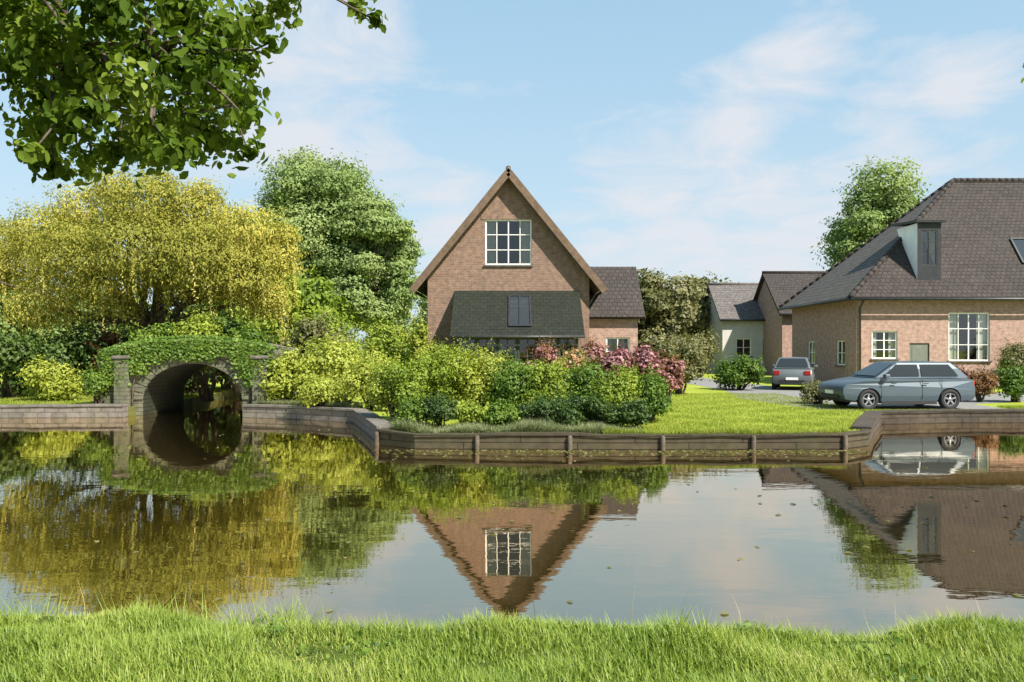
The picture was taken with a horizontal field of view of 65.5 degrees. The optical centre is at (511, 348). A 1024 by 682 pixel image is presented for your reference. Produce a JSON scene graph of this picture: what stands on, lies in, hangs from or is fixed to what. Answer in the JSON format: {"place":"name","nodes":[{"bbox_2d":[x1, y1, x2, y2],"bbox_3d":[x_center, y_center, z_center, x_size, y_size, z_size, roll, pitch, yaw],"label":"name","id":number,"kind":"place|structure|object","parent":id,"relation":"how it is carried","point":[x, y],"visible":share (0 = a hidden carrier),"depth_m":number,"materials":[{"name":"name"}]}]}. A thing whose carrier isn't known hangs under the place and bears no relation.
{"place":"outdoors","nodes":[
{"label":"outdoors","id":0,"kind":"place"},
{"bbox_2d":[0,387,231,404],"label":"lawn grass","id":1,"kind":"structure","parent":0,"point":[18,401],"depth_m":28.28,"materials":[{"name":"green plant"}]},
{"bbox_2d":[128,390,240,415],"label":"pond bank","id":2,"kind":"structure","parent":0,"point":[194,401],"depth_m":31.14,"materials":[{"name":"soil"}]},
{"bbox_2d":[0,404,128,417],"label":"stone wall","id":3,"kind":"structure","parent":2,"relation":"on","point":[67,411],"depth_m":25.13,"materials":[{"name":"grey stone"}]},
{"bbox_2d":[242,404,393,439],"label":"stone wall","id":4,"kind":"structure","parent":2,"relation":"on","point":[370,423],"depth_m":24.04,"materials":[{"name":"grey stone"}]},
{"bbox_2d":[851,409,1023,443],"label":"stone wall","id":5,"kind":"structure","parent":2,"relation":"on","point":[873,420],"depth_m":23.31,"materials":[{"name":"stone"}]},
{"bbox_2d":[0,393,1023,638],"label":"pond water","id":6,"kind":"structure","parent":0,"point":[664,533],"depth_m":9.88,"materials":[{"name":"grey liquid"}]},
{"bbox_2d":[12,429,1022,617],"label":"floating leaves","id":7,"kind":"object","parent":6,"relation":"on","point":[538,450],"visible":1,"depth_m":16.54,"materials":[{"name":"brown plant"}]},
{"bbox_2d":[0,595,1023,681],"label":"grass bank","id":8,"kind":"structure","parent":0,"point":[330,651],"depth_m":4.30,"materials":[{"name":"green plant"}]},
{"bbox_2d":[0,582,947,638],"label":"edge grass","id":9,"kind":"structure","parent":8,"relation":"on","point":[285,619],"depth_m":5.43,"materials":[{"name":"green plant"}]},
{"bbox_2d":[7,577,997,681],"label":"seed stalks","id":10,"kind":"object","parent":8,"relation":"on","point":[535,620],"visible":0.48,"depth_m":4.92,"materials":[{"name":"plant"}]},
{"bbox_2d":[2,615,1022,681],"bbox_3d":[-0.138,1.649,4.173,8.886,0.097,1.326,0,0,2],"label":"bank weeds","id":11,"kind":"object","parent":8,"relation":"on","point":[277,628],"visible":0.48,"depth_m":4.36,"materials":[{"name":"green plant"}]},
{"bbox_2d":[0,349,1023,431],"bbox_3d":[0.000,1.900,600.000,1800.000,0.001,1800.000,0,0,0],"label":"lawn ground","id":12,"kind":"structure","parent":0,"point":[695,389],"depth_m":25.92,"materials":[{"name":"green plant"}]},
{"bbox_2d":[0,324,80,398],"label":"dark bush","id":13,"kind":"object","parent":12,"relation":"on","point":[14,351],"visible":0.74,"depth_m":29.30,"materials":[{"name":"green plant"}]},
{"bbox_2d":[0,280,84,341],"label":"distant tree","id":14,"kind":"object","parent":12,"relation":"on","point":[10,328],"visible":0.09,"depth_m":72.53,"materials":[{"name":"green plant"}]},
{"bbox_2d":[3,352,86,401],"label":"green bush","id":15,"kind":"object","parent":12,"relation":"on","point":[57,382],"visible":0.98,"depth_m":27.97,"materials":[{"name":"green plant"}]},
{"bbox_2d":[16,316,114,395],"bbox_3d":[-17.675,0.353,31.365,4.421,3.385,3.745,0,0,0],"label":"dark bush","id":16,"kind":"object","parent":12,"relation":"on","point":[71,349],"visible":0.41,"depth_m":31.03,"materials":[{"name":"green plant"}]},
{"bbox_2d":[77,363,116,403],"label":"green bush","id":17,"kind":"object","parent":12,"relation":"on","point":[96,385],"visible":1,"depth_m":25.64,"materials":[{"name":"green plant"}]},
{"bbox_2d":[78,321,125,371],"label":"russet bush","id":18,"kind":"object","parent":12,"relation":"on","point":[111,337],"visible":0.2,"depth_m":31.71,"materials":[{"name":"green plant"}]},
{"bbox_2d":[56,267,151,343],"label":"distant tree","id":19,"kind":"object","parent":12,"relation":"on","point":[117,326],"visible":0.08,"depth_m":79.34,"materials":[{"name":"green plant"}]},
{"bbox_2d":[121,302,178,342],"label":"dark bush","id":20,"kind":"object","parent":12,"relation":"on","point":[153,332],"visible":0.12,"depth_m":29.85,"materials":[{"name":"green plant"}]},
{"bbox_2d":[0,164,312,343],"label":"weeping tree","id":21,"kind":"object","parent":12,"relation":"on","point":[176,241],"visible":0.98,"depth_m":31.36,"materials":[{"name":"yellow plant"}]},
{"bbox_2d":[118,302,221,344],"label":"dark bush","id":22,"kind":"object","parent":12,"relation":"on","point":[123,339],"visible":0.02,"depth_m":34.66,"materials":[{"name":"green plant"}]},
{"bbox_2d":[126,306,239,333],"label":"dark bush","id":23,"kind":"object","parent":12,"relation":"on","point":[229,321],"depth_m":46.47,"materials":[{"name":"green plant"}]},
{"bbox_2d":[148,303,239,401],"bbox_3d":[-11.846,0.181,29.939,3.512,3.711,2.483,0,0,-32],"label":"green bush","id":24,"kind":"object","parent":12,"relation":"on","point":[198,326],"visible":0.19,"depth_m":29.79,"materials":[{"name":"green plant"}]},
{"bbox_2d":[0,0,388,190],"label":"broadleaf tree","id":25,"kind":"object","parent":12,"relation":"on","point":[72,58],"visible":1,"depth_m":7.47,"materials":[{"name":"green plant"}]},
{"bbox_2d":[103,342,297,415],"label":"stone bridge","id":26,"kind":"structure","parent":12,"relation":"on","point":[158,388],"depth_m":26.00,"materials":[{"name":"grey stone"}]},
{"bbox_2d":[88,334,281,405],"bbox_3d":[-10.618,0.730,26.082,6.209,2.362,0.747,0,0,0],"label":"ivy","id":27,"kind":"object","parent":26,"relation":"attached to","point":[196,348],"visible":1,"depth_m":25.79,"materials":[{"name":"green plant"}]},
{"bbox_2d":[185,367,219,394],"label":"dark bush","id":28,"kind":"object","parent":12,"relation":"on","point":[188,386],"visible":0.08,"depth_m":32.51,"materials":[{"name":"green plant"}]},
{"bbox_2d":[169,209,254,321],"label":"tall tree","id":29,"kind":"object","parent":12,"relation":"on","point":[195,306],"visible":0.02,"depth_m":88.38,"materials":[{"name":"green plant"}]},
{"bbox_2d":[191,312,279,392],"bbox_3d":[-13.066,0.253,35.768,5.002,3.580,5.559,0,0,0],"label":"dark bush","id":30,"kind":"object","parent":12,"relation":"on","point":[229,382],"visible":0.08,"depth_m":35.51,"materials":[{"name":"green plant"}]},
{"bbox_2d":[220,311,270,400],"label":"green bush","id":31,"kind":"object","parent":12,"relation":"on","point":[250,334],"visible":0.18,"depth_m":30.17,"materials":[{"name":"green plant"}]},
{"bbox_2d":[213,263,354,345],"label":"distant tree","id":32,"kind":"object","parent":12,"relation":"on","point":[310,292],"visible":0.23,"depth_m":68.63,"materials":[{"name":"green plant"}]},
{"bbox_2d":[257,337,332,400],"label":"green bush","id":33,"kind":"object","parent":12,"relation":"on","point":[281,384],"visible":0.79,"depth_m":25.87,"materials":[{"name":"green plant"}]},
{"bbox_2d":[253,399,362,407],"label":"sedge grass","id":34,"kind":"structure","parent":12,"relation":"on","point":[331,404],"depth_m":24.92,"materials":[{"name":"green plant"}]},
{"bbox_2d":[236,145,390,329],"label":"tall tree","id":35,"kind":"object","parent":12,"relation":"on","point":[313,192],"visible":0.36,"depth_m":79.97,"materials":[{"name":"green plant"}]},
{"bbox_2d":[272,308,361,359],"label":"green bush","id":36,"kind":"object","parent":12,"relation":"on","point":[315,329],"visible":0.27,"depth_m":30.27,"materials":[{"name":"green plant"}]},
{"bbox_2d":[292,371,349,409],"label":"green bush","id":37,"kind":"object","parent":12,"relation":"on","point":[320,391],"visible":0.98,"depth_m":24.27,"materials":[{"name":"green plant"}]},
{"bbox_2d":[282,301,367,359],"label":"green bush","id":38,"kind":"object","parent":12,"relation":"on","point":[340,322],"visible":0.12,"depth_m":43.78,"materials":[{"name":"green plant"}]},
{"bbox_2d":[291,329,372,402],"bbox_3d":[-5.994,0.693,26.823,3.087,2.694,3.387,0,0,0],"label":"green bush","id":39,"kind":"object","parent":12,"relation":"on","point":[337,354],"visible":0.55,"depth_m":26.34,"materials":[{"name":"green plant"}]},
{"bbox_2d":[333,338,405,410],"bbox_3d":[-4.200,0.824,24.105,2.340,2.406,1.878,0,0,0],"label":"green bush","id":40,"kind":"object","parent":12,"relation":"on","point":[358,382],"visible":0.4,"depth_m":23.80,"materials":[{"name":"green plant"}]},
{"bbox_2d":[311,185,430,347],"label":"tall tree","id":41,"kind":"object","parent":12,"relation":"on","point":[390,231],"visible":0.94,"depth_m":78.24,"materials":[{"name":"green plant"}]},
{"bbox_2d":[354,311,414,368],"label":"green bush","id":42,"kind":"object","parent":12,"relation":"on","point":[385,339],"visible":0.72,"depth_m":35.21,"materials":[{"name":"green plant"}]},
{"bbox_2d":[352,349,438,420],"bbox_3d":[-2.923,1.027,20.588,2.369,2.005,1.989,0,0,15],"label":"hedge bush","id":43,"kind":"object","parent":12,"relation":"on","point":[391,387],"visible":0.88,"depth_m":20.23,"materials":[{"name":"green plant"}]},
{"bbox_2d":[387,306,438,363],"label":"yellow bush","id":44,"kind":"object","parent":12,"relation":"on","point":[419,341],"visible":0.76,"depth_m":33.70,"materials":[{"name":"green plant"}]},
{"bbox_2d":[390,392,436,423],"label":"bush","id":45,"kind":"object","parent":12,"relation":"on","point":[411,410],"visible":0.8,"depth_m":18.57,"materials":[{"name":"green plant"}]},
{"bbox_2d":[407,295,427,346],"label":"distant tree","id":46,"kind":"object","parent":12,"relation":"on","point":[424,311],"visible":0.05,"depth_m":93.54,"materials":[{"name":"green plant"}]},
{"bbox_2d":[387,336,473,404],"bbox_3d":[-2.247,0.848,20.981,2.676,2.376,2.198,0,0,0],"label":"hedge bush","id":47,"kind":"object","parent":12,"relation":"on","point":[445,362],"visible":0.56,"depth_m":20.71,"materials":[{"name":"green plant"}]},
{"bbox_2d":[415,389,463,425],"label":"bush","id":48,"kind":"object","parent":12,"relation":"on","point":[440,410],"visible":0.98,"depth_m":18.63,"materials":[{"name":"green plant"}]},
{"bbox_2d":[455,399,489,425],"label":"bush","id":49,"kind":"object","parent":12,"relation":"on","point":[470,413],"visible":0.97,"depth_m":18.70,"materials":[{"name":"green plant"}]},
{"bbox_2d":[448,338,512,407],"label":"hedge bush","id":50,"kind":"object","parent":12,"relation":"on","point":[471,388],"visible":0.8,"depth_m":20.95,"materials":[{"name":"green plant"}]},
{"bbox_2d":[480,398,523,426],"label":"bush","id":51,"kind":"object","parent":12,"relation":"on","point":[499,414],"visible":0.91,"depth_m":18.61,"materials":[{"name":"green plant"}]},
{"bbox_2d":[474,346,555,409],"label":"hedge bush","id":52,"kind":"object","parent":12,"relation":"on","point":[511,380],"visible":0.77,"depth_m":20.57,"materials":[{"name":"green plant"}]},
{"bbox_2d":[389,416,643,433],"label":"sedge grass","id":53,"kind":"structure","parent":12,"relation":"on","point":[537,425],"depth_m":17.77,"materials":[{"name":"green plant"}]},
{"bbox_2d":[514,391,564,421],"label":"bush","id":54,"kind":"object","parent":12,"relation":"on","point":[539,407],"visible":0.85,"depth_m":18.61,"materials":[{"name":"green plant"}]},
{"bbox_2d":[522,332,569,365],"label":"flowering bush","id":55,"kind":"object","parent":12,"relation":"on","point":[543,351],"visible":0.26,"depth_m":25.15,"materials":[{"name":"pink plant"}]},
{"bbox_2d":[513,354,581,406],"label":"hedge bush","id":56,"kind":"object","parent":12,"relation":"on","point":[548,375],"visible":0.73,"depth_m":20.40,"materials":[{"name":"green plant"}]},
{"bbox_2d":[547,387,589,425],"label":"bush","id":57,"kind":"object","parent":12,"relation":"on","point":[571,413],"visible":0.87,"depth_m":18.71,"materials":[{"name":"green plant"}]},
{"bbox_2d":[552,339,597,372],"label":"flowering bush","id":58,"kind":"object","parent":12,"relation":"on","point":[572,355],"visible":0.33,"depth_m":25.43,"materials":[{"name":"orange plant"}]},
{"bbox_2d":[555,344,621,421],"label":"hedge bush","id":59,"kind":"object","parent":12,"relation":"on","point":[586,375],"visible":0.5,"depth_m":20.39,"materials":[{"name":"green plant"}]},
{"bbox_2d":[570,333,612,378],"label":"flowering bush","id":60,"kind":"object","parent":12,"relation":"on","point":[593,351],"visible":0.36,"depth_m":26.71,"materials":[{"name":"pink plant"}]},
{"bbox_2d":[577,394,623,427],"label":"bush","id":61,"kind":"object","parent":12,"relation":"on","point":[595,408],"visible":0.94,"depth_m":18.74,"materials":[{"name":"green plant"}]},
{"bbox_2d":[594,339,635,374],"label":"flowering bush","id":62,"kind":"object","parent":12,"relation":"on","point":[619,356],"visible":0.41,"depth_m":26.19,"materials":[{"name":"pink plant"}]},
{"bbox_2d":[590,361,645,410],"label":"hedge bush","id":63,"kind":"object","parent":12,"relation":"on","point":[623,386],"visible":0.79,"depth_m":20.00,"materials":[{"name":"green plant"}]},
{"bbox_2d":[374,429,870,449],"bbox_3d":[2.539,2.413,17.706,11.300,1.174,1.087,0,0,0],"label":"timber edging","id":64,"kind":"object","parent":12,"relation":"on","point":[568,440],"visible":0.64,"depth_m":17.30,"materials":[{"name":"brown wood"}]},
{"bbox_2d":[615,396,652,427],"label":"bush","id":65,"kind":"object","parent":12,"relation":"on","point":[635,413],"visible":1,"depth_m":18.50,"materials":[{"name":"green plant"}]},
{"bbox_2d":[630,342,669,376],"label":"flowering bush","id":66,"kind":"object","parent":12,"relation":"on","point":[643,356],"visible":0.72,"depth_m":26.38,"materials":[{"name":"pink plant"}]},
{"bbox_2d":[632,361,677,420],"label":"hedge bush","id":67,"kind":"object","parent":12,"relation":"on","point":[656,396],"visible":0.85,"depth_m":20.15,"materials":[{"name":"green plant"}]},
{"bbox_2d":[612,267,707,349],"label":"olive tree","id":68,"kind":"object","parent":12,"relation":"on","point":[665,311],"visible":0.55,"depth_m":56.49,"materials":[{"name":"green plant"}]},
{"bbox_2d":[656,354,691,397],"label":"flowering bush","id":69,"kind":"object","parent":12,"relation":"on","point":[673,369],"visible":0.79,"depth_m":27.13,"materials":[{"name":"pink plant"}]},
{"bbox_2d":[651,330,713,393],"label":"green bush","id":70,"kind":"object","parent":12,"relation":"on","point":[689,350],"visible":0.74,"depth_m":32.46,"materials":[{"name":"green plant"}]},
{"bbox_2d":[653,324,723,379],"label":"dark bush","id":71,"kind":"object","parent":12,"relation":"on","point":[710,348],"visible":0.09,"depth_m":47.11,"materials":[{"name":"green plant"}]},
{"bbox_2d":[677,270,739,340],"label":"olive tree","id":72,"kind":"object","parent":12,"relation":"on","point":[701,324],"visible":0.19,"depth_m":61.90,"materials":[{"name":"green plant"}]},
{"bbox_2d":[591,392,872,433],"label":"lawn grass","id":73,"kind":"structure","parent":12,"relation":"on","point":[731,428],"depth_m":21.38,"materials":[{"name":"green plant"}]},
{"bbox_2d":[702,283,765,373],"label":"cottage","id":74,"kind":"structure","parent":12,"relation":"on","point":[737,318],"depth_m":58.55,"materials":[{"name":"white paint"}]},
{"bbox_2d":[736,339,752,356],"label":"window","id":75,"kind":"structure","parent":74,"relation":"in","point":[743,347],"depth_m":58.06,"materials":[{"name":"white paint"}]},
{"bbox_2d":[709,352,768,389],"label":"green bush","id":76,"kind":"object","parent":12,"relation":"on","point":[741,372],"visible":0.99,"depth_m":35.73,"materials":[{"name":"green plant"}]},
{"bbox_2d":[753,271,825,374],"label":"cottage","id":77,"kind":"structure","parent":12,"relation":"on","point":[775,290],"depth_m":56.35,"materials":[{"name":"brown brick"}]},
{"bbox_2d":[797,379,830,403],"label":"green bush","id":78,"kind":"object","parent":12,"relation":"on","point":[810,392],"visible":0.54,"depth_m":26.94,"materials":[{"name":"green plant"}]},
{"bbox_2d":[687,377,1023,410],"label":"gravel drive","id":79,"kind":"structure","parent":12,"relation":"on","point":[765,389],"depth_m":29.97,"materials":[{"name":"grey gravel"}]},
{"bbox_2d":[772,357,817,388],"bbox_3d":[13.277,1.147,37.491,2.040,1.495,4.081,0,0,22],"label":"parked car","id":80,"kind":"object","parent":79,"relation":"on","point":[793,370],"visible":0.86,"depth_m":35.82,"materials":[{"name":"grey paint"}]},
{"bbox_2d":[818,361,974,408],"bbox_3d":[12.163,1.147,25.301,4.330,1.495,2.040,0,0,-4],"label":"parked car","id":81,"kind":"object","parent":79,"relation":"on","point":[946,385],"visible":0.99,"depth_m":24.51,"materials":[{"name":"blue metal"}]},
{"bbox_2d":[810,155,934,270],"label":"tall tree","id":82,"kind":"object","parent":12,"relation":"on","point":[881,203],"visible":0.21,"depth_m":64.64,"materials":[{"name":"green plant"}]},
{"bbox_2d":[860,405,1023,411],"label":"lawn grass","id":83,"kind":"structure","parent":12,"relation":"on","point":[1009,407],"depth_m":24.49,"materials":[{"name":"green plant"}]},
{"bbox_2d":[948,360,973,375],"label":"dark bush","id":84,"kind":"object","parent":12,"relation":"on","point":[963,371],"visible":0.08,"depth_m":28.34,"materials":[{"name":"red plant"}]},
{"bbox_2d":[964,368,1002,401],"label":"russet bush","id":85,"kind":"object","parent":12,"relation":"on","point":[983,383],"visible":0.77,"depth_m":27.75,"materials":[{"name":"brown plant"}]},
{"bbox_2d":[990,358,1023,401],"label":"green bush","id":86,"kind":"object","parent":12,"relation":"on","point":[1011,384],"visible":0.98,"depth_m":27.69,"materials":[{"name":"green plant"}]},
{"bbox_2d":[994,335,1023,369],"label":"green bush","id":87,"kind":"object","parent":12,"relation":"on","point":[1013,353],"visible":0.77,"depth_m":38.48,"materials":[{"name":"green plant"}]},
{"bbox_2d":[0,0,1023,348],"label":"sky","id":88,"kind":"structure","parent":0,"point":[689,137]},
{"bbox_2d":[409,166,644,365],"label":"brick house","id":89,"kind":"structure","parent":0,"point":[508,267],"depth_m":35.00,"materials":[{"name":"brown brick"}]},
{"bbox_2d":[457,338,476,350],"bbox_3d":[-1.854,0.705,32.630,0.810,2.290,0.060,0,0,0],"label":"glazed door","id":90,"kind":"structure","parent":89,"relation":"in","point":[475,339],"depth_m":32.60,"materials":[{"name":"green paint"}]},
{"bbox_2d":[477,338,496,357],"bbox_3d":[-1.024,0.705,32.630,0.810,2.290,0.060,0,0,0],"label":"glazed door","id":91,"kind":"structure","parent":89,"relation":"in","point":[478,339],"depth_m":32.60,"materials":[{"name":"green paint"}]},
{"bbox_2d":[497,338,516,361],"bbox_3d":[-0.194,0.705,32.630,0.810,2.290,0.060,0,0,0],"label":"glazed door","id":92,"kind":"structure","parent":89,"relation":"in","point":[498,339],"depth_m":32.60,"materials":[{"name":"green paint"}]},
{"bbox_2d":[484,220,532,265],"bbox_3d":[-0.156,-4.623,35.098,2.180,2.068,0.356,0,0,0],"label":"window","id":93,"kind":"structure","parent":89,"relation":"in","point":[491,234],"depth_m":35.24,"materials":[{"name":"white paint"}]},
{"bbox_2d":[518,338,536,365],"bbox_3d":[0.636,0.705,32.630,0.810,2.290,0.060,0,0,0],"label":"glazed door","id":94,"kind":"structure","parent":89,"relation":"in","point":[519,339],"depth_m":32.60,"materials":[{"name":"green paint"}]},
{"bbox_2d":[538,338,557,356],"bbox_3d":[1.466,0.705,32.630,0.810,2.290,0.060,0,0,0],"label":"glazed door","id":95,"kind":"structure","parent":89,"relation":"in","point":[556,344],"depth_m":32.60,"materials":[{"name":"green paint"}]},
{"bbox_2d":[558,338,577,358],"bbox_3d":[2.296,0.705,32.630,0.810,2.290,0.060,0,0,0],"label":"glazed door","id":96,"kind":"structure","parent":89,"relation":"in","point":[559,339],"depth_m":32.60,"materials":[{"name":"green paint"}]},
{"bbox_2d":[606,337,628,353],"bbox_3d":[4.944,0.150,37.368,1.100,1.300,0.216,0,0,0],"label":"window","id":97,"kind":"structure","parent":89,"relation":"in","point":[608,339],"depth_m":37.43,"materials":[{"name":"white paint"}]},
{"bbox_2d":[778,178,1023,385],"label":"brick house","id":98,"kind":"structure","parent":0,"point":[936,276],"depth_m":40.76,"materials":[{"name":"brown brick"}]},
{"bbox_2d":[809,341,814,364],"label":"window","id":99,"kind":"structure","parent":98,"relation":"in","point":[812,352],"depth_m":46.03,"materials":[{"name":"white paint"}]},
{"bbox_2d":[834,340,844,366],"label":"window","id":100,"kind":"structure","parent":98,"relation":"in","point":[840,365],"depth_m":41.96,"materials":[{"name":"white paint"}]},
{"bbox_2d":[870,331,899,359],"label":"window","id":101,"kind":"structure","parent":98,"relation":"in","point":[892,335],"depth_m":40.07,"materials":[{"name":"white paint"}]},
{"bbox_2d":[910,344,927,360],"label":"door","id":102,"kind":"structure","parent":98,"relation":"in","point":[918,352],"depth_m":40.04,"materials":[{"name":"green paint"}]},
{"bbox_2d":[947,313,991,361],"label":"window","id":103,"kind":"structure","parent":98,"relation":"in","point":[982,319],"depth_m":40.23,"materials":[{"name":"white paint"}]}
]}

